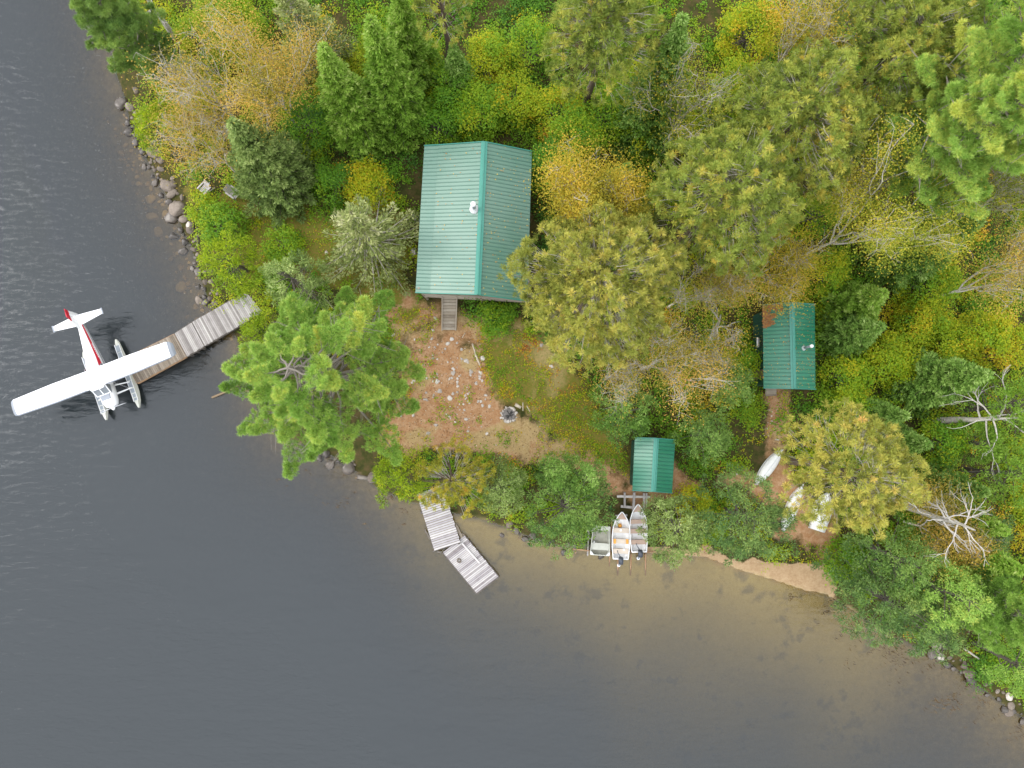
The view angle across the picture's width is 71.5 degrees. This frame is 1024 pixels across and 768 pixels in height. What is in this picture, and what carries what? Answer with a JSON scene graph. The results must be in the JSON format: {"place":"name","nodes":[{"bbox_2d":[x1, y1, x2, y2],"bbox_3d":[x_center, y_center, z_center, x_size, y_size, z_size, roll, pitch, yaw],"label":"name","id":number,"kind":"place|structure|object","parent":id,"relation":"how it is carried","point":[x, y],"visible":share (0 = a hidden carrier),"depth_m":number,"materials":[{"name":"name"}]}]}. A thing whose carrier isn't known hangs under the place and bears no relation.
{"place":"outdoors","nodes":[
{"label":"outdoors","id":0,"kind":"place"},
{"bbox_2d":[0,0,994,767],"bbox_3d":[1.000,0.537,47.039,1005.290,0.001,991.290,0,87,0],"label":"lake","id":1,"kind":"structure","parent":0,"point":[186,580],"depth_m":46.27,"materials":[{"name":"liquid"}]},
{"bbox_2d":[11,308,175,419],"bbox_3d":[-26.415,-0.337,45.665,8.209,3.120,8.307,26,87,1],"label":"floatplane","id":2,"kind":"object","parent":1,"relation":"on","point":[99,376],"visible":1,"depth_m":44.63,"materials":[{"name":"metal"}]},
{"bbox_2d":[132,294,259,383],"bbox_3d":[-20.426,-3.354,47.480,10.727,1.667,2.026,-29,87,-2],"label":"long dock","id":3,"kind":"object","parent":1,"relation":"in","point":[197,335],"visible":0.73,"depth_m":46.71,"materials":[{"name":"grey wood"}]},
{"bbox_2d":[442,535,498,593],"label":"floating platform","id":4,"kind":"structure","parent":1,"relation":"on","point":[467,566],"depth_m":46.16,"materials":[{"name":"white plastic"}]},
{"bbox_2d":[76,0,1023,767],"bbox_3d":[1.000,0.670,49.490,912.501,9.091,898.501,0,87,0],"label":"ground","id":5,"kind":"structure","parent":0,"point":[750,616],"depth_m":46.40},
{"bbox_2d":[69,0,176,80],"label":"white pine","id":6,"kind":"object","parent":5,"relation":"on","point":[127,20],"visible":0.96,"depth_m":40.76,"materials":[{"name":"green plant"}]},
{"bbox_2d":[130,104,181,154],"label":"cedar bush","id":7,"kind":"object","parent":5,"relation":"on","point":[138,115],"visible":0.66,"depth_m":44.52,"materials":[{"name":"green plant"}]},
{"bbox_2d":[130,89,242,200],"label":"birch tree","id":8,"kind":"object","parent":5,"relation":"on","point":[191,140],"visible":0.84,"depth_m":41.11,"materials":[{"name":"brown plant"}]},
{"bbox_2d":[121,5,261,155],"bbox_3d":[-17.109,-16.912,41.443,7.130,11.198,8.515,0,87,0],"label":"birch tree","id":9,"kind":"object","parent":5,"relation":"on","point":[187,78],"visible":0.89,"depth_m":39.01,"materials":[{"name":"brown plant"}]},
{"bbox_2d":[194,193,251,250],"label":"leafy shrub","id":10,"kind":"object","parent":5,"relation":"on","point":[220,216],"visible":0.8,"depth_m":45.34,"materials":[{"name":"green plant"}]},
{"bbox_2d":[183,0,271,75],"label":"leafy shrub","id":11,"kind":"object","parent":5,"relation":"on","point":[245,9],"visible":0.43,"depth_m":44.07,"materials":[{"name":"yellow plant"}]},
{"bbox_2d":[196,221,271,296],"bbox_3d":[-17.255,-7.781,44.410,4.707,4.759,4.776,0,87,0],"label":"cedar bush","id":12,"kind":"object","parent":5,"relation":"on","point":[234,261],"visible":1,"depth_m":43.41,"materials":[{"name":"green plant"}]},
{"bbox_2d":[158,0,350,144],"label":"birch tree","id":13,"kind":"object","parent":5,"relation":"on","point":[273,69],"visible":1,"depth_m":38.04,"materials":[{"name":"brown plant"}]},
{"bbox_2d":[225,116,325,229],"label":"fir tree","id":14,"kind":"object","parent":5,"relation":"on","point":[276,174],"visible":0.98,"depth_m":42.79,"materials":[{"name":"green plant"}]},
{"bbox_2d":[259,220,309,267],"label":"leafy shrub","id":15,"kind":"object","parent":5,"relation":"on","point":[295,243],"visible":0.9,"depth_m":45.48,"materials":[{"name":"green plant"}]},
{"bbox_2d":[257,248,332,314],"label":"fir tree","id":16,"kind":"object","parent":5,"relation":"on","point":[302,284],"visible":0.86,"depth_m":41.45,"materials":[{"name":"green plant"}]},
{"bbox_2d":[274,79,339,154],"bbox_3d":[-12.759,-16.645,44.764,4.150,4.120,4.175,0,87,0],"label":"leafy shrub","id":17,"kind":"object","parent":5,"relation":"on","point":[316,121],"visible":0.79,"depth_m":44.03,"materials":[{"name":"green plant"}]},
{"bbox_2d":[272,0,356,86],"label":"dying spruce","id":18,"kind":"object","parent":5,"relation":"on","point":[290,9],"visible":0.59,"depth_m":41.83,"materials":[{"name":"green plant"}]},
{"bbox_2d":[218,285,426,480],"bbox_3d":[-10.571,-0.261,39.167,11.663,14.157,11.372,0,87,0],"label":"white pine","id":19,"kind":"object","parent":5,"relation":"on","point":[280,357],"visible":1,"depth_m":36.99,"materials":[{"name":"green plant"}]},
{"bbox_2d":[314,153,357,209],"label":"leafy shrub","id":20,"kind":"object","parent":5,"relation":"on","point":[329,175],"visible":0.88,"depth_m":44.59,"materials":[{"name":"green plant"}]},
{"bbox_2d":[314,41,396,167],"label":"spruce tree","id":21,"kind":"object","parent":5,"relation":"on","point":[345,103],"visible":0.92,"depth_m":41.36,"materials":[{"name":"green plant"}]},
{"bbox_2d":[334,154,401,218],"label":"leafy shrub","id":22,"kind":"object","parent":5,"relation":"on","point":[364,186],"visible":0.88,"depth_m":44.82,"materials":[{"name":"yellow plant"}]},
{"bbox_2d":[317,186,419,298],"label":"dying spruce","id":23,"kind":"object","parent":5,"relation":"on","point":[373,235],"visible":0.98,"depth_m":43.29,"materials":[{"name":"green plant"}]},
{"bbox_2d":[360,13,439,154],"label":"spruce tree","id":24,"kind":"object","parent":5,"relation":"on","point":[394,86],"visible":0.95,"depth_m":41.06,"materials":[{"name":"green plant"}]},
{"bbox_2d":[371,442,438,508],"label":"bank tree","id":25,"kind":"object","parent":5,"relation":"on","point":[400,474],"visible":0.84,"depth_m":42.02,"materials":[{"name":"green plant"}]},
{"bbox_2d":[385,0,443,95],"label":"spruce tree","id":26,"kind":"object","parent":5,"relation":"on","point":[402,29],"visible":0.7,"depth_m":40.99,"materials":[{"name":"green plant"}]},
{"bbox_2d":[417,488,459,552],"bbox_3d":[-4.830,8.883,46.587,2.031,0.905,4.170,-17,87,-1],"label":"short dock","id":27,"kind":"object","parent":5,"relation":"on","point":[430,535],"visible":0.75,"depth_m":46.12,"materials":[{"name":"grey wood"}]},
{"bbox_2d":[412,94,466,153],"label":"leafy shrub","id":28,"kind":"object","parent":5,"relation":"on","point":[433,115],"visible":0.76,"depth_m":44.15,"materials":[{"name":"green plant"}]},
{"bbox_2d":[410,0,473,60],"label":"red pine","id":29,"kind":"object","parent":5,"relation":"on","point":[445,9],"visible":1,"depth_m":38.73,"materials":[{"name":"green plant"}]},
{"bbox_2d":[423,55,477,112],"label":"leafy shrub","id":30,"kind":"object","parent":5,"relation":"on","point":[443,92],"visible":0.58,"depth_m":43.54,"materials":[{"name":"green plant"}]},
{"bbox_2d":[412,438,497,518],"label":"red pine","id":31,"kind":"object","parent":5,"relation":"on","point":[448,484],"visible":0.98,"depth_m":40.68,"materials":[{"name":"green plant"}]},
{"bbox_2d":[436,42,481,107],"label":"spruce tree","id":32,"kind":"object","parent":5,"relation":"on","point":[457,63],"visible":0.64,"depth_m":42.56,"materials":[{"name":"green plant"}]},
{"bbox_2d":[415,141,531,330],"bbox_3d":[-2.299,-9.029,43.689,7.063,5.760,10.926,0,87,0],"label":"long cabin","id":33,"kind":"object","parent":5,"relation":"on","point":[477,176],"visible":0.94,"depth_m":42.45,"materials":[{"name":"green metal"}]},
{"bbox_2d":[447,71,513,142],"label":"leafy shrub","id":34,"kind":"object","parent":5,"relation":"on","point":[472,113],"visible":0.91,"depth_m":43.62,"materials":[{"name":"green plant"}]},
{"bbox_2d":[462,28,517,89],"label":"leafy shrub","id":35,"kind":"object","parent":5,"relation":"on","point":[486,47],"visible":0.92,"depth_m":43.74,"materials":[{"name":"green plant"}]},
{"bbox_2d":[474,299,520,345],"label":"leafy shrub","id":36,"kind":"object","parent":5,"relation":"on","point":[488,310],"visible":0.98,"depth_m":44.88,"materials":[{"name":"green plant"}]},
{"bbox_2d":[469,453,532,517],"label":"bank pine","id":37,"kind":"object","parent":5,"relation":"on","point":[501,484],"visible":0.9,"depth_m":41.59,"materials":[{"name":"green plant"}]},
{"bbox_2d":[485,65,542,135],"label":"leafy shrub","id":38,"kind":"object","parent":5,"relation":"on","point":[523,97],"visible":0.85,"depth_m":43.75,"materials":[{"name":"green plant"}]},
{"bbox_2d":[212,187,848,572],"bbox_3d":[-0.065,0.549,46.225,48.937,1.303,16.025,26,87,1],"label":"ground cover","id":39,"kind":"object","parent":5,"relation":"on","point":[558,413],"visible":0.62,"depth_m":45.84,"materials":[{"name":"green plant"}]},
{"bbox_2d":[504,4,562,80],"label":"leafy shrub","id":40,"kind":"object","parent":5,"relation":"on","point":[531,49],"visible":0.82,"depth_m":43.50,"materials":[{"name":"green plant"}]},
{"bbox_2d":[525,76,587,144],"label":"leafy shrub","id":41,"kind":"object","parent":5,"relation":"on","point":[550,102],"visible":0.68,"depth_m":43.35,"materials":[{"name":"green plant"}]},
{"bbox_2d":[512,459,618,560],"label":"bank pine","id":42,"kind":"object","parent":5,"relation":"on","point":[572,519],"visible":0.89,"depth_m":41.62,"materials":[{"name":"green plant"}]},
{"bbox_2d":[118,0,1023,707],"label":"undergrowth","id":43,"kind":"object","parent":5,"relation":"on","point":[712,44],"visible":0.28,"depth_m":45.78,"materials":[{"name":"green plant"}]},
{"bbox_2d":[543,95,612,184],"bbox_3d":[3.978,-15.035,43.905,4.353,4.888,4.329,38,88,2],"label":"leafy shrub","id":44,"kind":"object","parent":5,"relation":"on","point":[579,116],"visible":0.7,"depth_m":42.70,"materials":[{"name":"green plant"}]},
{"bbox_2d":[563,452,607,502],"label":"fir tree","id":45,"kind":"object","parent":5,"relation":"on","point":[587,473],"visible":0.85,"depth_m":41.01,"materials":[{"name":"green plant"}]},
{"bbox_2d":[497,199,690,377],"bbox_3d":[4.558,-5.015,39.036,8.979,14.217,9.044,-30,87,-2],"label":"red pine","id":46,"kind":"object","parent":5,"relation":"on","point":[602,258],"visible":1,"depth_m":34.19,"materials":[{"name":"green plant"}]},
{"bbox_2d":[523,115,669,251],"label":"golden tree","id":47,"kind":"object","parent":5,"relation":"on","point":[612,189],"visible":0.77,"depth_m":35.88,"materials":[{"name":"yellow plant"}]},
{"bbox_2d":[538,0,668,110],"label":"red pine","id":48,"kind":"object","parent":5,"relation":"on","point":[620,9],"visible":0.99,"depth_m":34.76,"materials":[{"name":"green plant"}]},
{"bbox_2d":[577,79,632,150],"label":"leafy shrub","id":49,"kind":"object","parent":5,"relation":"on","point":[610,110],"visible":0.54,"depth_m":43.53,"materials":[{"name":"green plant"}]},
{"bbox_2d":[384,319,844,562],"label":"ground litter","id":50,"kind":"object","parent":5,"relation":"on","point":[531,422],"visible":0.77,"depth_m":45.95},
{"bbox_2d":[581,335,656,434],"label":"birch tree","id":51,"kind":"object","parent":5,"relation":"on","point":[624,381],"visible":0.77,"depth_m":39.90,"materials":[{"name":"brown plant"}]},
{"bbox_2d":[583,379,660,452],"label":"cedar tree","id":52,"kind":"object","parent":5,"relation":"on","point":[642,419],"visible":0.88,"depth_m":41.81,"materials":[{"name":"green plant"}]},
{"bbox_2d":[601,11,692,161],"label":"spruce tree","id":53,"kind":"object","parent":5,"relation":"on","point":[673,44],"visible":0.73,"depth_m":40.45,"materials":[{"name":"green plant"}]},
{"bbox_2d":[630,437,674,493],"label":"shed","id":54,"kind":"structure","parent":5,"relation":"on","point":[652,465],"depth_m":43.35,"materials":[{"name":"green metal"}]},
{"bbox_2d":[636,492,716,571],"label":"young pine","id":55,"kind":"object","parent":5,"relation":"on","point":[693,546],"visible":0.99,"depth_m":42.04,"materials":[{"name":"green plant"}]},
{"bbox_2d":[609,298,746,431],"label":"birch tree","id":56,"kind":"object","parent":5,"relation":"on","point":[663,344],"visible":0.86,"depth_m":38.51,"materials":[{"name":"brown plant"}]},
{"bbox_2d":[605,6,756,162],"bbox_3d":[9.136,-15.147,40.077,8.476,12.436,7.319,17,87,1],"label":"birch tree","id":57,"kind":"object","parent":5,"relation":"on","point":[674,127],"visible":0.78,"depth_m":37.75,"materials":[{"name":"green plant"}]},
{"bbox_2d":[652,235,743,333],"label":"birch tree","id":58,"kind":"object","parent":5,"relation":"on","point":[683,293],"visible":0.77,"depth_m":39.41,"materials":[{"name":"brown plant"}]},
{"bbox_2d":[667,406,733,468],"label":"tree","id":59,"kind":"object","parent":5,"relation":"on","point":[714,442],"visible":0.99,"depth_m":41.84,"materials":[{"name":"green plant"}]},
{"bbox_2d":[668,297,758,400],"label":"birch tree","id":60,"kind":"object","parent":5,"relation":"on","point":[716,357],"visible":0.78,"depth_m":40.85,"materials":[{"name":"brown plant"}]},
{"bbox_2d":[691,355,755,418],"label":"tree","id":61,"kind":"object","parent":5,"relation":"on","point":[737,391],"visible":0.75,"depth_m":41.71,"materials":[{"name":"green plant"}]},
{"bbox_2d":[642,109,806,278],"bbox_3d":[10.688,-9.344,38.743,8.203,14.915,8.333,0,87,0],"label":"red pine","id":62,"kind":"object","parent":5,"relation":"on","point":[719,159],"visible":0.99,"depth_m":33.75,"materials":[{"name":"green plant"}]},
{"bbox_2d":[678,243,792,324],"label":"birch tree","id":63,"kind":"object","parent":5,"relation":"on","point":[736,285],"visible":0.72,"depth_m":39.68,"materials":[{"name":"brown plant"}]},
{"bbox_2d":[703,46,770,121],"bbox_3d":[14.138,-18.460,44.266,4.187,4.234,4.059,0,87,0],"label":"leafy shrub","id":64,"kind":"object","parent":5,"relation":"on","point":[732,67],"visible":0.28,"depth_m":43.44,"materials":[{"name":"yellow plant"}]},
{"bbox_2d":[693,462,799,567],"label":"cedar tree","id":65,"kind":"object","parent":5,"relation":"on","point":[745,516],"visible":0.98,"depth_m":40.95,"materials":[{"name":"green plant"}]},
{"bbox_2d":[713,0,791,67],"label":"leafy shrub","id":66,"kind":"object","parent":5,"relation":"on","point":[744,14],"visible":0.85,"depth_m":43.22,"materials":[{"name":"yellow plant"}]},
{"bbox_2d":[748,302,815,395],"bbox_3d":[16.682,-2.095,43.665,3.691,4.280,5.554,0,87,0],"label":"cabin","id":67,"kind":"object","parent":5,"relation":"on","point":[791,377],"visible":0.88,"depth_m":42.89,"materials":[{"name":"green metal"}]},
{"bbox_2d":[732,211,845,327],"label":"birch tree","id":68,"kind":"object","parent":5,"relation":"on","point":[794,263],"visible":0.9,"depth_m":39.91,"materials":[{"name":"brown plant"}]},
{"bbox_2d":[702,36,880,209],"bbox_3d":[14.108,-13.379,39.239,8.392,14.054,7.933,19,87,1],"label":"red pine","id":69,"kind":"object","parent":5,"relation":"on","point":[815,97],"visible":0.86,"depth_m":34.01,"materials":[{"name":"green plant"}]},
{"bbox_2d":[745,0,874,112],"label":"birch tree","id":70,"kind":"object","parent":5,"relation":"on","point":[797,15],"visible":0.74,"depth_m":36.07,"materials":[{"name":"yellow plant"}]},
{"bbox_2d":[787,188,848,242],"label":"leafy shrub","id":71,"kind":"object","parent":5,"relation":"on","point":[814,216],"visible":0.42,"depth_m":43.55,"materials":[{"name":"green plant"}]},
{"bbox_2d":[799,241,855,304],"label":"leafy shrub","id":72,"kind":"object","parent":5,"relation":"on","point":[835,270],"visible":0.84,"depth_m":43.32,"materials":[{"name":"green plant"}]},
{"bbox_2d":[812,350,879,407],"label":"leafy shrub","id":73,"kind":"object","parent":5,"relation":"on","point":[853,369],"visible":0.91,"depth_m":43.74,"materials":[{"name":"green plant"}]},
{"bbox_2d":[818,531,879,589],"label":"leafy shrub","id":74,"kind":"object","parent":5,"relation":"on","point":[841,554],"visible":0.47,"depth_m":44.24,"materials":[{"name":"green plant"}]},
{"bbox_2d":[816,310,886,361],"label":"spruce tree","id":75,"kind":"object","parent":5,"relation":"on","point":[851,333],"visible":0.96,"depth_m":43.22,"materials":[{"name":"green plant"}]},
{"bbox_2d":[815,280,889,330],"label":"spruce tree","id":76,"kind":"object","parent":5,"relation":"on","point":[857,299],"visible":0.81,"depth_m":43.02,"materials":[{"name":"green plant"}]},
{"bbox_2d":[774,396,932,540],"bbox_3d":[17.831,4.439,39.324,7.461,13.057,7.460,0,87,0],"label":"red pine","id":77,"kind":"object","parent":5,"relation":"on","point":[867,497],"visible":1,"depth_m":35.30,"materials":[{"name":"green plant"}]},
{"bbox_2d":[810,532,968,658],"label":"cedar tree","id":78,"kind":"object","parent":5,"relation":"on","point":[862,586],"visible":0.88,"depth_m":41.08,"materials":[{"name":"green plant"}]},
{"bbox_2d":[855,321,923,391],"bbox_3d":[23.587,-1.651,44.216,4.420,3.310,4.552,0,87,0],"label":"leafy shrub","id":79,"kind":"object","parent":5,"relation":"on","point":[896,359],"visible":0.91,"depth_m":43.65,"materials":[{"name":"green plant"}]},
{"bbox_2d":[849,511,949,599],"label":"fir tree","id":80,"kind":"object","parent":5,"relation":"on","point":[915,565],"visible":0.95,"depth_m":39.87,"materials":[{"name":"green plant"}]},
{"bbox_2d":[818,0,991,145],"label":"red pine","id":81,"kind":"object","parent":5,"relation":"on","point":[916,25],"visible":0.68,"depth_m":34.50,"materials":[{"name":"green plant"}]},
{"bbox_2d":[802,85,1013,296],"bbox_3d":[19.571,-9.661,38.757,9.553,14.861,11.594,0,87,0],"label":"birch tree","id":82,"kind":"object","parent":5,"relation":"on","point":[870,227],"visible":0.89,"depth_m":35.75,"materials":[{"name":"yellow plant"}]},
{"bbox_2d":[848,212,986,296],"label":"spruce tree","id":83,"kind":"object","parent":5,"relation":"on","point":[920,273],"visible":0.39,"depth_m":42.79,"materials":[{"name":"green plant"}]},
{"bbox_2d":[885,289,963,351],"bbox_3d":[25.880,-3.950,44.399,4.117,3.115,3.804,-23,87,-1],"label":"leafy shrub","id":84,"kind":"object","parent":5,"relation":"on","point":[919,323],"visible":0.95,"depth_m":43.76,"materials":[{"name":"green plant"}]},
{"bbox_2d":[889,252,967,317],"bbox_3d":[26.014,-5.999,44.280,4.173,3.469,4.098,0,87,0],"label":"leafy shrub","id":85,"kind":"object","parent":5,"relation":"on","point":[943,283],"visible":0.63,"depth_m":43.46,"materials":[{"name":"green plant"}]},
{"bbox_2d":[878,484,992,566],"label":"dead tree","id":86,"kind":"object","parent":5,"relation":"on","point":[944,519],"visible":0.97,"depth_m":38.73,"materials":[{"name":"grey wood"}]},
{"bbox_2d":[848,39,1023,225],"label":"white pine","id":87,"kind":"object","parent":5,"relation":"on","point":[949,138],"visible":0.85,"depth_m":33.55,"materials":[{"name":"green plant"}]},
{"bbox_2d":[877,346,995,421],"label":"spruce tree","id":88,"kind":"object","parent":5,"relation":"on","point":[936,380],"visible":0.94,"depth_m":42.27,"materials":[{"name":"green plant"}]},
{"bbox_2d":[879,546,998,633],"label":"fir tree","id":89,"kind":"object","parent":5,"relation":"on","point":[972,606],"visible":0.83,"depth_m":38.88,"materials":[{"name":"green plant"}]},
{"bbox_2d":[911,414,977,470],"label":"leafy shrub","id":90,"kind":"object","parent":5,"relation":"on","point":[939,432],"visible":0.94,"depth_m":42.94,"materials":[{"name":"green plant"}]},
{"bbox_2d":[911,460,991,506],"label":"spruce tree","id":91,"kind":"object","parent":5,"relation":"on","point":[976,486],"visible":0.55,"depth_m":42.16,"materials":[{"name":"green plant"}]},
{"bbox_2d":[887,467,1018,595],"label":"birch tree","id":92,"kind":"object","parent":5,"relation":"on","point":[945,542],"visible":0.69,"depth_m":40.31,"materials":[{"name":"brown plant"}]},
{"bbox_2d":[923,316,989,361],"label":"leafy shrub","id":93,"kind":"object","parent":5,"relation":"on","point":[950,344],"visible":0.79,"depth_m":43.41,"materials":[{"name":"green plant"}]},
{"bbox_2d":[905,497,1012,542],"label":"spruce tree","id":94,"kind":"object","parent":5,"relation":"on","point":[996,527],"visible":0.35,"depth_m":40.46,"materials":[{"name":"green plant"}]},
{"bbox_2d":[895,0,1023,177],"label":"white pine","id":95,"kind":"object","parent":5,"relation":"on","point":[1010,28],"visible":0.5,"depth_m":33.14,"materials":[{"name":"green plant"}]},
{"bbox_2d":[905,521,1023,576],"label":"spruce tree","id":96,"kind":"object","parent":5,"relation":"on","point":[1002,564],"visible":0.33,"depth_m":39.50,"materials":[{"name":"green plant"}]},
{"bbox_2d":[932,562,1023,654],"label":"white pine","id":97,"kind":"object","parent":5,"relation":"on","point":[1009,621],"visible":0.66,"depth_m":38.60,"materials":[{"name":"green plant"}]},
{"bbox_2d":[932,210,1023,327],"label":"birch tree","id":98,"kind":"object","parent":5,"relation":"on","point":[1012,280],"visible":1,"depth_m":37.37,"materials":[{"name":"yellow plant"}]},
{"bbox_2d":[949,414,1008,465],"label":"fir tree","id":99,"kind":"object","parent":5,"relation":"on","point":[980,445],"visible":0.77,"depth_m":42.00,"materials":[{"name":"green plant"}]},
{"bbox_2d":[941,302,1023,365],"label":"leafy shrub","id":100,"kind":"object","parent":5,"relation":"on","point":[999,329],"visible":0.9,"depth_m":42.56,"materials":[{"name":"green plant"}]},
{"bbox_2d":[951,163,1023,248],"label":"birch tree","id":101,"kind":"object","parent":5,"relation":"on","point":[1017,186],"visible":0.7,"depth_m":38.96,"materials":[{"name":"green plant"}]},
{"bbox_2d":[953,432,1023,511],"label":"fir tree","id":102,"kind":"object","parent":5,"relation":"on","point":[1009,472],"visible":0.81,"depth_m":40.67,"materials":[{"name":"green plant"}]},
{"bbox_2d":[954,374,1023,444],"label":"tree","id":103,"kind":"object","parent":5,"relation":"on","point":[996,406],"visible":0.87,"depth_m":40.42,"materials":[{"name":"green plant"}]},
{"bbox_2d":[958,638,1023,697],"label":"bank pine","id":104,"kind":"object","parent":5,"relation":"on","point":[1018,677],"visible":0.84,"depth_m":41.32,"materials":[{"name":"green plant"}]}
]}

